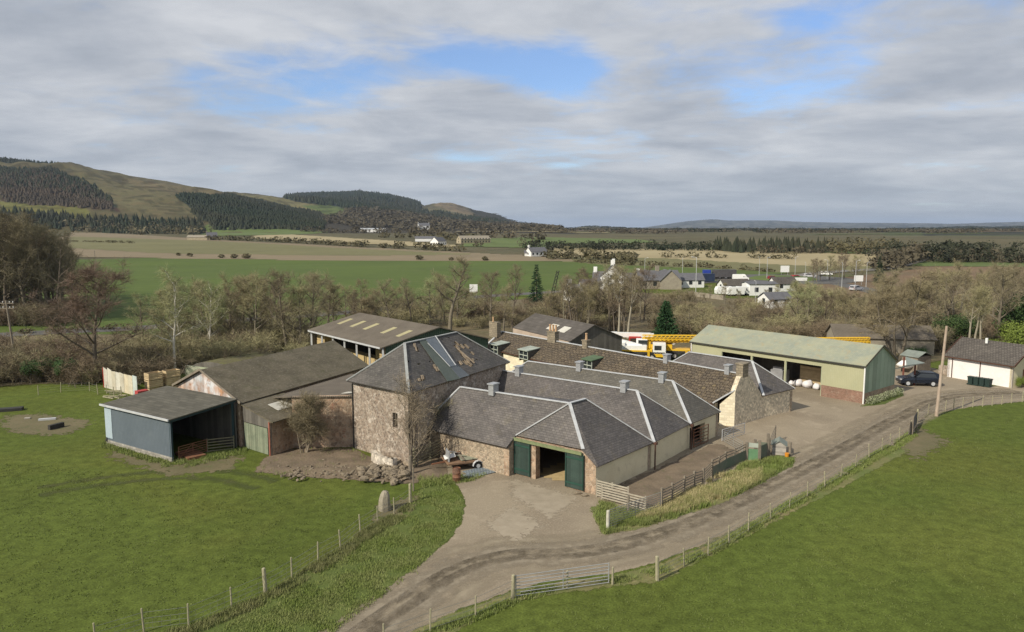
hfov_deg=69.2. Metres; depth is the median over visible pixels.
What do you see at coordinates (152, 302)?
bare tree
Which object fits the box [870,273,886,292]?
bare tree
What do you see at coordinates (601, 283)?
bare tree
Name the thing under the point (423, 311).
bare shrub
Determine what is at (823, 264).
bare tree
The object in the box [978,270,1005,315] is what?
bare tree
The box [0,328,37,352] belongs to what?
bare shrub
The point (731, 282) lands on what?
house
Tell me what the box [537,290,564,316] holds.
bare tree
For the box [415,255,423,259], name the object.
thorn bush
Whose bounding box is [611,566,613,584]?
gate post
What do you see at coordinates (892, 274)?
bare tree
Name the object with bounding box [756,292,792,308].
house
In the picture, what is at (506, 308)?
bare tree
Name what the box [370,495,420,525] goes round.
worn turf
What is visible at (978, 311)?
bare shrub
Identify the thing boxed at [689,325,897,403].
green barn
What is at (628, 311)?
bare tree
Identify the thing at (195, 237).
farm building
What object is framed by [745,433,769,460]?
feed pen
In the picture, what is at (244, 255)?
thorn bush
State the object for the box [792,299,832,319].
bare shrub
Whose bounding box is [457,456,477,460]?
board
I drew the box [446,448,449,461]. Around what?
grey cabinet door
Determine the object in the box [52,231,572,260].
brown field
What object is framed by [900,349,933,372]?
garden shed
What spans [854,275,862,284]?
road sign
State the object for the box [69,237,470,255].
pasture field
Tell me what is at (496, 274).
bare tree
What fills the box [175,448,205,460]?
old cart
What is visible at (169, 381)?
timber crate
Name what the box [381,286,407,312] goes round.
bare tree
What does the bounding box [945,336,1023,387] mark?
bungalow
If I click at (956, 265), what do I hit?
bare tree
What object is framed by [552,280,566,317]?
bare tree
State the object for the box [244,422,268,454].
timber door
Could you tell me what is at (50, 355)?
bare shrub
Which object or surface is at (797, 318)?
bare shrub
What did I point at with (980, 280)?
bare tree
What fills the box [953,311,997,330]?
bare shrub
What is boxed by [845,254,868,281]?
bare tree
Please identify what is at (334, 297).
bare tree
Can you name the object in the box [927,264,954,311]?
bare tree
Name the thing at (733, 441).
field gate
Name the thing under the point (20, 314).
bare shrub
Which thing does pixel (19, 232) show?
bare tree
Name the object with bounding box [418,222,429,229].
mansion
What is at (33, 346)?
bare shrub
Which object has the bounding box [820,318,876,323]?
bare shrub
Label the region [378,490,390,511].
standing stone
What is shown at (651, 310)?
bare shrub
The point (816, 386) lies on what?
bulk bag
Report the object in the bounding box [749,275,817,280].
roundabout island grass
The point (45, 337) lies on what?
bare shrub
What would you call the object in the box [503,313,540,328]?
bare shrub
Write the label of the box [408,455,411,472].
timber post
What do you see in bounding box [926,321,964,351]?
bare shrub
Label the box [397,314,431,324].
bare shrub
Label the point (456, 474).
oil drum
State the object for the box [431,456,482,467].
flat trailer
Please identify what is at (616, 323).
bare shrub
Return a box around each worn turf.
[0,412,95,435]
[105,450,245,476]
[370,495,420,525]
[889,427,950,460]
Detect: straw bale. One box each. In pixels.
[317,334,331,340]
[358,353,372,362]
[367,355,375,364]
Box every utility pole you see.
[0,300,14,350]
[935,326,947,416]
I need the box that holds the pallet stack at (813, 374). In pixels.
[800,365,820,386]
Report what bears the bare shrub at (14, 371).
on the scrub ground at (638, 325)
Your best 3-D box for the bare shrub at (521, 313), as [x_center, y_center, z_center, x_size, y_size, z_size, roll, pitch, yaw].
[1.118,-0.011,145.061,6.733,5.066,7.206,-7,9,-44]
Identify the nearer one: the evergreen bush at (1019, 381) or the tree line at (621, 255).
the evergreen bush at (1019, 381)
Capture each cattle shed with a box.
[427,382,657,494]
[498,365,693,468]
[512,360,720,448]
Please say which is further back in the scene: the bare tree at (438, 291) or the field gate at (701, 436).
the bare tree at (438, 291)
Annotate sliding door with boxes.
[514,441,530,476]
[565,452,584,490]
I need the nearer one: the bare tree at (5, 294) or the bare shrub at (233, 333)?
the bare shrub at (233, 333)
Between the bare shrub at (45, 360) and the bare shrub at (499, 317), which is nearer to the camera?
the bare shrub at (45, 360)
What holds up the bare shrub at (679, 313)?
on the scrub ground at (638, 325)
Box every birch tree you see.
[123,263,213,377]
[161,293,191,332]
[190,280,230,355]
[201,289,228,337]
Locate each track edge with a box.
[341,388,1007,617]
[403,396,1023,631]
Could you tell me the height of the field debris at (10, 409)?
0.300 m
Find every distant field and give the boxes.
[525,231,606,232]
[900,233,960,233]
[976,231,1023,231]
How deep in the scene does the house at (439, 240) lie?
622.93 m
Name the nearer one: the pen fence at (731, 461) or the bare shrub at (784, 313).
the pen fence at (731, 461)
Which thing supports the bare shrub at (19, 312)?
on the ground at (82, 451)
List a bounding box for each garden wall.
[689,291,724,299]
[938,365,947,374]
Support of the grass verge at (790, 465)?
on the grass verge at (718, 501)
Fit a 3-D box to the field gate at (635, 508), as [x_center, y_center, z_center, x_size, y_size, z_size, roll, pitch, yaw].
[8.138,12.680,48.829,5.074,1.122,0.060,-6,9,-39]
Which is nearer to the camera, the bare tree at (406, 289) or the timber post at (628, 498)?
the timber post at (628, 498)
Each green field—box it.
[462,237,550,247]
[554,262,784,274]
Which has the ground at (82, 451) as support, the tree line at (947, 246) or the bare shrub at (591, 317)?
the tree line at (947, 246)
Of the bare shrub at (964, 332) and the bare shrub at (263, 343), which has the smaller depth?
the bare shrub at (263, 343)
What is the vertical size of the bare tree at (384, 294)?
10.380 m
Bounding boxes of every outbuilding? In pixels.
[415,236,435,241]
[673,351,794,417]
[679,273,704,287]
[825,324,937,353]
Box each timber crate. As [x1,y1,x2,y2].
[144,371,162,380]
[144,379,162,387]
[145,386,162,389]
[162,368,179,377]
[162,376,180,384]
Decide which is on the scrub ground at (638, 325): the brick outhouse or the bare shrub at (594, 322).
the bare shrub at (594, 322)
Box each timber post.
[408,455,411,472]
[412,468,413,490]
[606,510,609,527]
[627,495,629,509]
[789,442,791,455]
[911,417,913,434]
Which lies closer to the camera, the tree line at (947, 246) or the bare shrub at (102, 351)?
the bare shrub at (102, 351)
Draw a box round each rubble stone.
[356,466,366,470]
[359,476,368,481]
[365,471,374,476]
[369,464,379,470]
[390,478,398,485]
[398,472,408,477]
[399,465,407,469]
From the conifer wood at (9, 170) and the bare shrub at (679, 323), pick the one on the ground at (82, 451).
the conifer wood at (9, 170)
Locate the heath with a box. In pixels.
[798,266,1023,299]
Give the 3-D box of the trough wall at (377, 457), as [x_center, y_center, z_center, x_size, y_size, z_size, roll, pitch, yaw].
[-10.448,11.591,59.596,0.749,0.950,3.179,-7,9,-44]
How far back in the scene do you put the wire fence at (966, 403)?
78.94 m
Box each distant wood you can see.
[493,213,1023,228]
[509,227,1023,233]
[562,228,1021,230]
[573,227,1023,232]
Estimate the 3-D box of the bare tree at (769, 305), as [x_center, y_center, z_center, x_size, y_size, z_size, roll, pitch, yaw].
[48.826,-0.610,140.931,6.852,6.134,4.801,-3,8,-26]
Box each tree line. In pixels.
[15,322,129,333]
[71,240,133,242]
[204,235,468,251]
[204,288,473,316]
[300,226,546,239]
[378,232,475,240]
[472,238,537,246]
[522,239,722,250]
[540,249,797,258]
[544,246,639,261]
[573,258,774,271]
[712,235,828,251]
[749,243,835,253]
[805,237,915,253]
[862,238,1023,262]
[864,243,930,270]
[916,247,1023,262]
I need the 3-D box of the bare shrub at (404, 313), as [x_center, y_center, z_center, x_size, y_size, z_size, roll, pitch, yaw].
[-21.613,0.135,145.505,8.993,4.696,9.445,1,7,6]
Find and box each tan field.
[253,234,455,246]
[553,248,880,265]
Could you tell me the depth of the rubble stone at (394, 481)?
55.20 m
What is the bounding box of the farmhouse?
[206,231,217,239]
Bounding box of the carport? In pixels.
[895,357,923,385]
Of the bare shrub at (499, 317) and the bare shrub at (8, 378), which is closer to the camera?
the bare shrub at (8, 378)
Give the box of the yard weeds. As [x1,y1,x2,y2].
[258,447,486,486]
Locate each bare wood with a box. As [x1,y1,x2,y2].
[62,217,215,234]
[319,204,563,230]
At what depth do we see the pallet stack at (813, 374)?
88.94 m
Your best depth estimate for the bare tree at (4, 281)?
148.04 m
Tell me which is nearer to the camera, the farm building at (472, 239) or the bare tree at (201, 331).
the bare tree at (201, 331)
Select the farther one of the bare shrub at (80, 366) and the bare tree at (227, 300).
the bare tree at (227, 300)
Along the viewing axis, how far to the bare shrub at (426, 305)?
162.74 m
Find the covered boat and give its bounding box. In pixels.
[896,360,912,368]
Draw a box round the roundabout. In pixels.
[715,274,857,283]
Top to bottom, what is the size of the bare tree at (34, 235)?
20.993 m
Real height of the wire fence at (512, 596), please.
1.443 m
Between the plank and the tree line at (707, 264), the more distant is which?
the tree line at (707, 264)
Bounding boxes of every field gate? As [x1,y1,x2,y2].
[178,439,206,458]
[515,563,609,595]
[609,492,660,525]
[693,424,708,446]
[722,423,744,440]
[724,432,742,450]
[910,412,917,434]
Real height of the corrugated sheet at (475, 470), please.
0.070 m
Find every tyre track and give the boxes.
[37,470,277,487]
[38,477,256,495]
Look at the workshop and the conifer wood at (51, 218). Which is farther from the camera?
the conifer wood at (51, 218)
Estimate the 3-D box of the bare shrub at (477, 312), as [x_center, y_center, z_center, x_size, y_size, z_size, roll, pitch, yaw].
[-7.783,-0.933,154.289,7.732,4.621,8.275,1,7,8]
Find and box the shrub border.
[865,387,903,403]
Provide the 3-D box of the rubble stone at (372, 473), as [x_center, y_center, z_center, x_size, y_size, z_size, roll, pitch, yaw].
[-10.698,12.086,56.493,0.725,0.421,0.776,3,7,25]
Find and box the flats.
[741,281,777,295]
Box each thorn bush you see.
[241,253,251,258]
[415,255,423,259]
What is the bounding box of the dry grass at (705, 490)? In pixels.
[635,466,764,517]
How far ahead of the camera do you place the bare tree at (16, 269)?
154.83 m
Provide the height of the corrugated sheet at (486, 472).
0.070 m
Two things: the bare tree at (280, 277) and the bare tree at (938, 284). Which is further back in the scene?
the bare tree at (938, 284)
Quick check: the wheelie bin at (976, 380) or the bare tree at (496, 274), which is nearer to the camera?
the wheelie bin at (976, 380)
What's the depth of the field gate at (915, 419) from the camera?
70.87 m
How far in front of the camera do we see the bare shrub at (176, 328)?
128.58 m
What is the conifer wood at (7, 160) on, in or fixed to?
on the ground at (82, 451)
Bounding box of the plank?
[38,417,55,420]
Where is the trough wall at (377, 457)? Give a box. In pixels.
[371,450,396,465]
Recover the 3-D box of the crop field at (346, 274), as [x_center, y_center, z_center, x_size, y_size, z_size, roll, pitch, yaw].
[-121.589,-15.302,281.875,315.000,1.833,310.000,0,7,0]
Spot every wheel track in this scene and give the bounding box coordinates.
[334,390,1019,631]
[371,393,1022,631]
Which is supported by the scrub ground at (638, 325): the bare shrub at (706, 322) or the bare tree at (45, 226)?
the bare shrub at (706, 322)
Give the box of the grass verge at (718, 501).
[590,455,794,532]
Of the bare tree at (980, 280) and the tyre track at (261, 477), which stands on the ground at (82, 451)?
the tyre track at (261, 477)
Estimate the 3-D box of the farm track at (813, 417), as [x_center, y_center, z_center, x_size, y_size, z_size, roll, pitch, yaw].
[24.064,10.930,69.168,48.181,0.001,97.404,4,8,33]
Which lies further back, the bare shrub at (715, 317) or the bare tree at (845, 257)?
the bare tree at (845, 257)
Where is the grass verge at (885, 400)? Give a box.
[861,388,903,405]
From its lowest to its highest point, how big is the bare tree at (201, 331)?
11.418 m
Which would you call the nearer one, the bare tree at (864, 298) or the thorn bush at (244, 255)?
the bare tree at (864, 298)
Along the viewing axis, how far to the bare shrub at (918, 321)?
128.13 m
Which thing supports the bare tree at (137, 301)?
on the scrub ground at (638, 325)
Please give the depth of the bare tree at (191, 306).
120.10 m
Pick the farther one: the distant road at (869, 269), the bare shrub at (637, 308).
the distant road at (869, 269)
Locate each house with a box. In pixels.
[430,237,445,244]
[525,245,546,255]
[564,279,594,300]
[592,267,603,278]
[600,259,624,290]
[634,266,680,288]
[660,269,682,289]
[716,279,748,286]
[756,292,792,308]
[768,277,797,291]
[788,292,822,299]
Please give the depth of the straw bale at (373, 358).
96.46 m
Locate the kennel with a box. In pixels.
[771,436,787,455]
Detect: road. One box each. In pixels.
[0,280,718,336]
[796,257,930,275]
[832,283,896,302]
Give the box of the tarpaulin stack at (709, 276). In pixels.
[702,273,714,280]
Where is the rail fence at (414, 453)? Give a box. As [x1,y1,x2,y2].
[412,439,440,466]
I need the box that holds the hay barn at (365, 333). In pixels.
[307,313,489,364]
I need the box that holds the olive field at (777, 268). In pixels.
[559,257,874,272]
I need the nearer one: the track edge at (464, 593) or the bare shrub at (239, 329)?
the track edge at (464, 593)
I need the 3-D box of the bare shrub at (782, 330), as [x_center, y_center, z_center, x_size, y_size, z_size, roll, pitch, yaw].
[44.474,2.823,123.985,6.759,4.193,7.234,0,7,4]
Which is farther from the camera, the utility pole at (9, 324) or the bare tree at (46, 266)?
the bare tree at (46, 266)
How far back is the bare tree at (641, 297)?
154.28 m
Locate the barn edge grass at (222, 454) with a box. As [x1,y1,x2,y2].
[100,440,249,467]
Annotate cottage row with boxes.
[488,317,761,425]
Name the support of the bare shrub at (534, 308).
on the scrub ground at (638, 325)
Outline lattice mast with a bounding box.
[549,271,558,310]
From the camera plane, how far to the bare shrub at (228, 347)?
99.99 m
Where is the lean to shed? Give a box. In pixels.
[241,393,297,455]
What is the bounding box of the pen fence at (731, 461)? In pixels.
[661,444,745,505]
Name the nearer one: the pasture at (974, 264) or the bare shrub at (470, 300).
the bare shrub at (470, 300)
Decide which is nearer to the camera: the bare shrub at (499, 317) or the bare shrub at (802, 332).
the bare shrub at (802, 332)
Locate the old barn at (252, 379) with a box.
[172,340,367,446]
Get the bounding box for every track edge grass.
[200,482,464,631]
[412,447,910,631]
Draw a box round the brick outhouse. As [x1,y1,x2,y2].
[273,374,353,447]
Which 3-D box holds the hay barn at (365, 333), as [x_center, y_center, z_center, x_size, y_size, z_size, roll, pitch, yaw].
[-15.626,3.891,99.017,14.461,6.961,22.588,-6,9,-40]
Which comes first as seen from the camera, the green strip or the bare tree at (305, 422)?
the bare tree at (305, 422)
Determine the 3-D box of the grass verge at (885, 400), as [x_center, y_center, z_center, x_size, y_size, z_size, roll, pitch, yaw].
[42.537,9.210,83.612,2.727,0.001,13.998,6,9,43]
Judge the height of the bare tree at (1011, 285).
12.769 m
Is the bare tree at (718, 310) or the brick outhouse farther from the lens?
the bare tree at (718, 310)
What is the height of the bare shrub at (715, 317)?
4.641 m
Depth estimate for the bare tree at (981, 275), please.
159.37 m
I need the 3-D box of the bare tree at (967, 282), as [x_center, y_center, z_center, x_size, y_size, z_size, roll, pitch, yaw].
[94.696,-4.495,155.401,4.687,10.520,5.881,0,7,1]
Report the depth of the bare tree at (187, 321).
114.29 m
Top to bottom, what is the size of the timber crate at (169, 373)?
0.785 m
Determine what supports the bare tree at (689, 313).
on the scrub ground at (638, 325)
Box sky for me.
[0,0,1023,227]
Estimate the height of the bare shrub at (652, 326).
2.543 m
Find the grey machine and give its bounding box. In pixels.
[771,365,789,382]
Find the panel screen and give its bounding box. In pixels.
[102,367,137,394]
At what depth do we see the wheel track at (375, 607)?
44.86 m
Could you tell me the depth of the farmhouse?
741.39 m
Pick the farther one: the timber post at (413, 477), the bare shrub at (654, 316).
the bare shrub at (654, 316)
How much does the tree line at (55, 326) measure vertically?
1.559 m
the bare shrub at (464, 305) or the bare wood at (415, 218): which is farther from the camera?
the bare wood at (415, 218)
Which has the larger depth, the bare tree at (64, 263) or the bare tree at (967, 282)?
the bare tree at (64, 263)
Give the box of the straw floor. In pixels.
[540,461,564,479]
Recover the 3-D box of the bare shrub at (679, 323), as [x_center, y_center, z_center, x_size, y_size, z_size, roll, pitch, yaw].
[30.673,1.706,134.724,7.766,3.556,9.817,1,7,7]
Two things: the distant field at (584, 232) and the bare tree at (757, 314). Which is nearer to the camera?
the bare tree at (757, 314)
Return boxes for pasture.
[200,225,321,235]
[710,248,868,252]
[912,262,1023,266]
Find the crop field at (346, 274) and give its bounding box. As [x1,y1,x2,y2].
[0,258,578,333]
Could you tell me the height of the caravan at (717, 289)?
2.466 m
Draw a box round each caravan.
[714,286,731,294]
[726,287,744,295]
[736,286,748,294]
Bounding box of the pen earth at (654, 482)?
[603,444,737,507]
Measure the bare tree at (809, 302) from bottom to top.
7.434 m
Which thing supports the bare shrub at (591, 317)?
on the scrub ground at (638, 325)
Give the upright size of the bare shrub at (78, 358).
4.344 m
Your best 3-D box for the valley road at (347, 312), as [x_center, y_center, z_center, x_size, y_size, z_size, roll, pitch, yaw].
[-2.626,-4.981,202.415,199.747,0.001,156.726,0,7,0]
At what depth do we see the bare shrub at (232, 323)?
125.42 m
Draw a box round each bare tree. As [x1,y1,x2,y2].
[0,207,47,305]
[0,210,47,310]
[0,216,27,306]
[0,216,28,304]
[0,216,45,291]
[0,218,62,300]
[0,219,39,304]
[0,238,36,306]
[1,208,35,300]
[1,219,89,303]
[2,225,69,300]
[15,228,64,303]
[16,222,57,300]
[17,233,79,302]
[18,255,152,382]
[20,229,83,312]
[24,221,70,297]
[25,233,67,298]
[50,231,80,300]
[50,241,78,299]
[56,254,77,296]
[62,247,85,297]
[121,291,155,333]
[143,284,173,335]
[147,277,196,333]
[177,278,213,337]
[178,279,222,339]
[179,273,236,340]
[205,288,246,331]
[215,272,251,325]
[223,272,262,325]
[229,268,287,336]
[230,272,278,328]
[251,287,290,329]
[254,277,307,324]
[257,267,308,349]
[270,268,335,341]
[270,285,326,344]
[274,388,334,452]
[291,269,342,326]
[314,280,347,319]
[319,283,352,320]
[334,285,359,315]
[341,288,360,314]
[348,279,372,311]
[354,295,381,314]
[363,278,405,317]
[366,288,386,314]
[378,365,439,467]
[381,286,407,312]
[397,277,418,321]
[399,289,416,311]
[412,275,449,324]
[426,255,479,329]
[427,273,453,318]
[431,268,453,323]
[431,396,452,417]
[443,278,475,321]
[467,291,485,309]
[474,287,498,316]
[475,270,514,320]
[490,280,518,330]
[497,263,529,328]
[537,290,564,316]
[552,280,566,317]
[553,275,581,318]
[558,273,587,319]
[560,281,594,321]
[566,266,606,311]
[572,272,581,283]
[578,281,603,319]
[578,283,599,322]
[590,276,607,314]
[592,263,629,330]
[604,278,640,320]
[604,285,623,331]
[606,279,643,331]
[608,265,631,331]
[612,264,634,284]
[622,292,639,320]
[623,267,647,338]
[634,262,661,319]
[636,276,649,319]
[671,302,705,334]
[692,307,706,313]
[706,305,726,315]
[717,282,733,303]
[725,300,748,324]
[733,291,741,303]
[740,308,762,326]
[753,299,781,319]
[781,279,818,320]
[792,279,825,327]
[796,292,821,312]
[806,260,818,280]
[807,258,827,281]
[815,259,826,279]
[815,289,840,321]
[822,254,841,279]
[823,286,852,322]
[829,255,845,276]
[831,261,840,277]
[833,290,863,323]
[835,252,854,278]
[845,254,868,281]
[848,294,866,316]
[849,266,943,361]
[850,259,858,274]
[862,288,888,322]
[864,293,900,324]
[865,267,911,315]
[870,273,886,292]
[892,283,910,318]
[895,277,934,324]
[895,280,956,325]
[896,278,919,304]
[918,270,950,315]
[921,275,940,319]
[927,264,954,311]
[930,270,971,318]
[941,268,964,316]
[941,274,966,316]
[942,260,981,311]
[955,260,1023,335]
[960,271,975,309]
[960,286,985,337]
[966,270,1004,299]
[967,272,990,297]
[968,282,997,338]
[971,267,983,295]
[972,265,1007,293]
[972,287,997,338]
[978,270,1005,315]
[987,275,1018,327]
[998,265,1023,317]
[1007,266,1023,297]
[1010,262,1023,296]
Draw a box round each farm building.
[187,235,209,239]
[360,228,385,231]
[456,235,490,243]
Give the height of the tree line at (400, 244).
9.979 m
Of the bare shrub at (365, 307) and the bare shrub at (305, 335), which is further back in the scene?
the bare shrub at (365, 307)
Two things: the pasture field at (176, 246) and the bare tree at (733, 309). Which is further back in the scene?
the pasture field at (176, 246)
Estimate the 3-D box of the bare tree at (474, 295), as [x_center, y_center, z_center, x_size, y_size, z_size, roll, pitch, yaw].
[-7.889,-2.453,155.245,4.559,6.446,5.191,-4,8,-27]
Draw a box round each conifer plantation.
[175,191,327,229]
[283,189,508,222]
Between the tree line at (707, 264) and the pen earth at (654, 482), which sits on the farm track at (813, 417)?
the pen earth at (654, 482)
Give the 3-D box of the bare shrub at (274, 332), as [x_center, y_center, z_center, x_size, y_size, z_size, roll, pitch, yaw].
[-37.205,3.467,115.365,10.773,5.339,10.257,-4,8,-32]
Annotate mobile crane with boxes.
[611,331,653,342]
[622,338,665,357]
[642,334,695,359]
[817,337,870,343]
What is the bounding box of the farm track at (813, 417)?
[324,365,1023,631]
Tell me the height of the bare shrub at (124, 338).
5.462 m
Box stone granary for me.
[346,331,509,460]
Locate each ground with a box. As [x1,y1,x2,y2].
[0,161,1023,631]
[0,292,975,385]
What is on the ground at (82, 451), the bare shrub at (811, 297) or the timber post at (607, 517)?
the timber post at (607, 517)
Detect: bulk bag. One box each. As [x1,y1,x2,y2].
[793,379,802,386]
[802,380,812,387]
[813,383,819,389]
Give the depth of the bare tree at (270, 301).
124.04 m
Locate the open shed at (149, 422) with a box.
[99,386,236,461]
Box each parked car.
[803,273,815,276]
[849,285,863,290]
[895,370,938,386]
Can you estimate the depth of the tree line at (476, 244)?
590.87 m
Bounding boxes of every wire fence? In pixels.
[37,382,121,396]
[92,483,411,631]
[382,574,514,631]
[655,420,911,580]
[917,391,1023,422]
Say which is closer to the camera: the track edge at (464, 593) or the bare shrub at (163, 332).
the track edge at (464, 593)
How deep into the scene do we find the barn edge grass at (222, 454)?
62.05 m
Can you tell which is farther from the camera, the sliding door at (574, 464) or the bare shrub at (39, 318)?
the bare shrub at (39, 318)
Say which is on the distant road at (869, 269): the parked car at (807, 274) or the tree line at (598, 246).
the parked car at (807, 274)
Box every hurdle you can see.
[206,435,234,451]
[596,479,628,502]
[601,485,645,509]
[769,425,775,455]
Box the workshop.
[513,313,622,351]
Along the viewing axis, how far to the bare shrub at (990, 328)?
121.11 m
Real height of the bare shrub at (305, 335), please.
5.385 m
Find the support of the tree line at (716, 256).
on the ground at (82, 451)
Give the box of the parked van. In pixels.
[732,274,748,279]
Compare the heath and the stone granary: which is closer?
the stone granary
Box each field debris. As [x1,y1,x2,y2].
[0,406,23,411]
[48,422,64,429]
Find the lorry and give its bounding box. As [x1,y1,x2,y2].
[702,269,736,278]
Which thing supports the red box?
on the ground at (82, 451)
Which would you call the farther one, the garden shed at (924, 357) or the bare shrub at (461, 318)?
the bare shrub at (461, 318)
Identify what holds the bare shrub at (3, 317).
on the ground at (82, 451)
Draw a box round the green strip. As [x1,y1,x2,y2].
[535,237,653,242]
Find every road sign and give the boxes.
[469,284,477,296]
[780,266,788,274]
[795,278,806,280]
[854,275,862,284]
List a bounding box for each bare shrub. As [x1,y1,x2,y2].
[0,302,34,324]
[0,303,26,326]
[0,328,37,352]
[0,337,65,355]
[0,341,53,381]
[0,350,47,380]
[0,352,32,383]
[0,353,18,378]
[1,363,26,381]
[5,361,56,383]
[8,298,44,306]
[8,305,51,326]
[8,343,91,374]
[9,352,59,377]
[11,298,68,327]
[11,305,56,325]
[14,329,80,349]
[19,340,110,380]
[25,301,72,327]
[32,349,107,387]
[36,333,92,349]
[36,339,116,359]
[41,361,63,381]
[46,366,87,386]
[54,332,113,348]
[65,364,102,384]
[72,352,132,383]
[76,342,123,358]
[83,350,140,382]
[87,337,158,360]
[87,340,182,364]
[94,348,143,376]
[96,330,168,348]
[98,329,193,351]
[102,338,180,365]
[102,348,194,384]
[114,332,192,368]
[126,326,193,340]
[126,363,157,384]
[129,352,171,383]
[132,358,175,376]
[148,320,196,336]
[152,336,213,363]
[164,328,219,357]
[169,348,206,366]
[186,331,248,355]
[195,348,242,360]
[200,330,265,359]
[205,318,289,339]
[208,324,272,357]
[215,342,274,357]
[216,317,272,333]
[218,326,292,352]
[224,322,271,338]
[228,328,289,352]
[236,322,307,351]
[248,314,312,327]
[261,320,313,350]
[265,336,283,351]
[273,338,310,351]
[287,327,310,347]
[342,302,387,313]
[342,309,372,315]
[378,307,427,321]
[380,308,421,318]
[381,303,409,312]
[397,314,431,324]
[400,303,447,323]
[402,301,430,308]
[421,294,453,312]
[444,314,470,326]
[449,298,494,315]
[452,315,467,325]
[455,302,487,319]
[458,296,483,306]
[468,314,491,327]
[485,307,505,319]
[486,313,498,322]
[496,306,519,320]
[503,305,538,324]
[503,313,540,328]
[515,298,543,315]
[523,298,556,314]
[524,301,564,316]
[546,307,586,320]
[572,313,601,323]
[581,318,607,327]
[584,303,633,319]
[586,305,617,320]
[591,313,611,324]
[604,318,630,330]
[631,301,645,312]
[637,304,656,313]
[645,312,674,326]
[647,296,669,305]
[649,321,657,328]
[652,297,674,311]
[653,290,688,302]
[661,302,700,316]
[670,287,707,302]
[671,300,708,313]
[672,318,695,334]
[673,308,741,333]
[673,311,686,319]
[677,324,697,334]
[681,317,738,336]
[682,311,747,330]
[687,311,736,329]
[688,300,712,309]
[690,305,725,315]
[694,303,719,313]
[728,296,755,307]
[733,298,767,311]
[733,305,756,321]
[735,318,775,330]
[742,327,785,332]
[756,306,794,323]
[761,312,813,334]
[764,319,803,334]
[764,324,793,333]
[770,300,807,315]
[773,300,828,329]
[781,323,815,336]
[788,294,830,304]
[789,281,840,294]
[789,292,838,304]
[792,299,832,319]
[801,316,847,336]
[807,321,842,336]
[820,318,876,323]
[834,305,856,320]
[834,312,904,324]
[839,314,887,324]
[900,312,942,325]
[906,316,947,333]
[918,318,987,345]
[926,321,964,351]
[933,295,965,309]
[934,307,962,319]
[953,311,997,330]
[955,296,995,310]
[956,309,991,319]
[959,304,1008,317]
[967,330,1013,341]
[972,316,1010,338]
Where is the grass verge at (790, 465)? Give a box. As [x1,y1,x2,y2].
[758,455,793,477]
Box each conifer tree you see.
[525,264,544,305]
[652,300,679,336]
[873,256,883,282]
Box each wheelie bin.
[966,376,975,384]
[972,376,980,385]
[978,377,984,386]
[984,378,992,386]
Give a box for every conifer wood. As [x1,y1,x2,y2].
[0,156,54,163]
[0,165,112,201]
[1,205,205,233]
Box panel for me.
[443,453,455,459]
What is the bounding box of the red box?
[135,389,148,393]
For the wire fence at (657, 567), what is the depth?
47.41 m
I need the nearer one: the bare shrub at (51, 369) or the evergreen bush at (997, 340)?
the bare shrub at (51, 369)
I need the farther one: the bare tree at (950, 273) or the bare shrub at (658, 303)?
the bare shrub at (658, 303)
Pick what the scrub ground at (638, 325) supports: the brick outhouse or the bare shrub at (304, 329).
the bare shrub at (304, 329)
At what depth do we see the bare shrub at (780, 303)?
151.70 m
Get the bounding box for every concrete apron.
[480,505,546,540]
[507,477,577,520]
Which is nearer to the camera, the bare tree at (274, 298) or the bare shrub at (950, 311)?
the bare tree at (274, 298)
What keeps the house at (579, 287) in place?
on the ground at (82, 451)
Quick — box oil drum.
[452,467,460,481]
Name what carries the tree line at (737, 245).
on the tan field at (801, 258)
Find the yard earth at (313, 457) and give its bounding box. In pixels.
[254,447,447,483]
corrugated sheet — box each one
[462,467,488,474]
[464,470,494,477]
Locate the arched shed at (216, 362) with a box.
[185,351,272,375]
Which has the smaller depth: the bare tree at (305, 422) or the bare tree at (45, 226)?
the bare tree at (305, 422)
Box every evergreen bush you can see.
[20,356,51,381]
[49,356,78,375]
[906,345,929,351]
[930,312,981,343]
[983,338,1016,342]
[992,292,1023,334]
[993,320,1023,344]
[1016,376,1023,386]

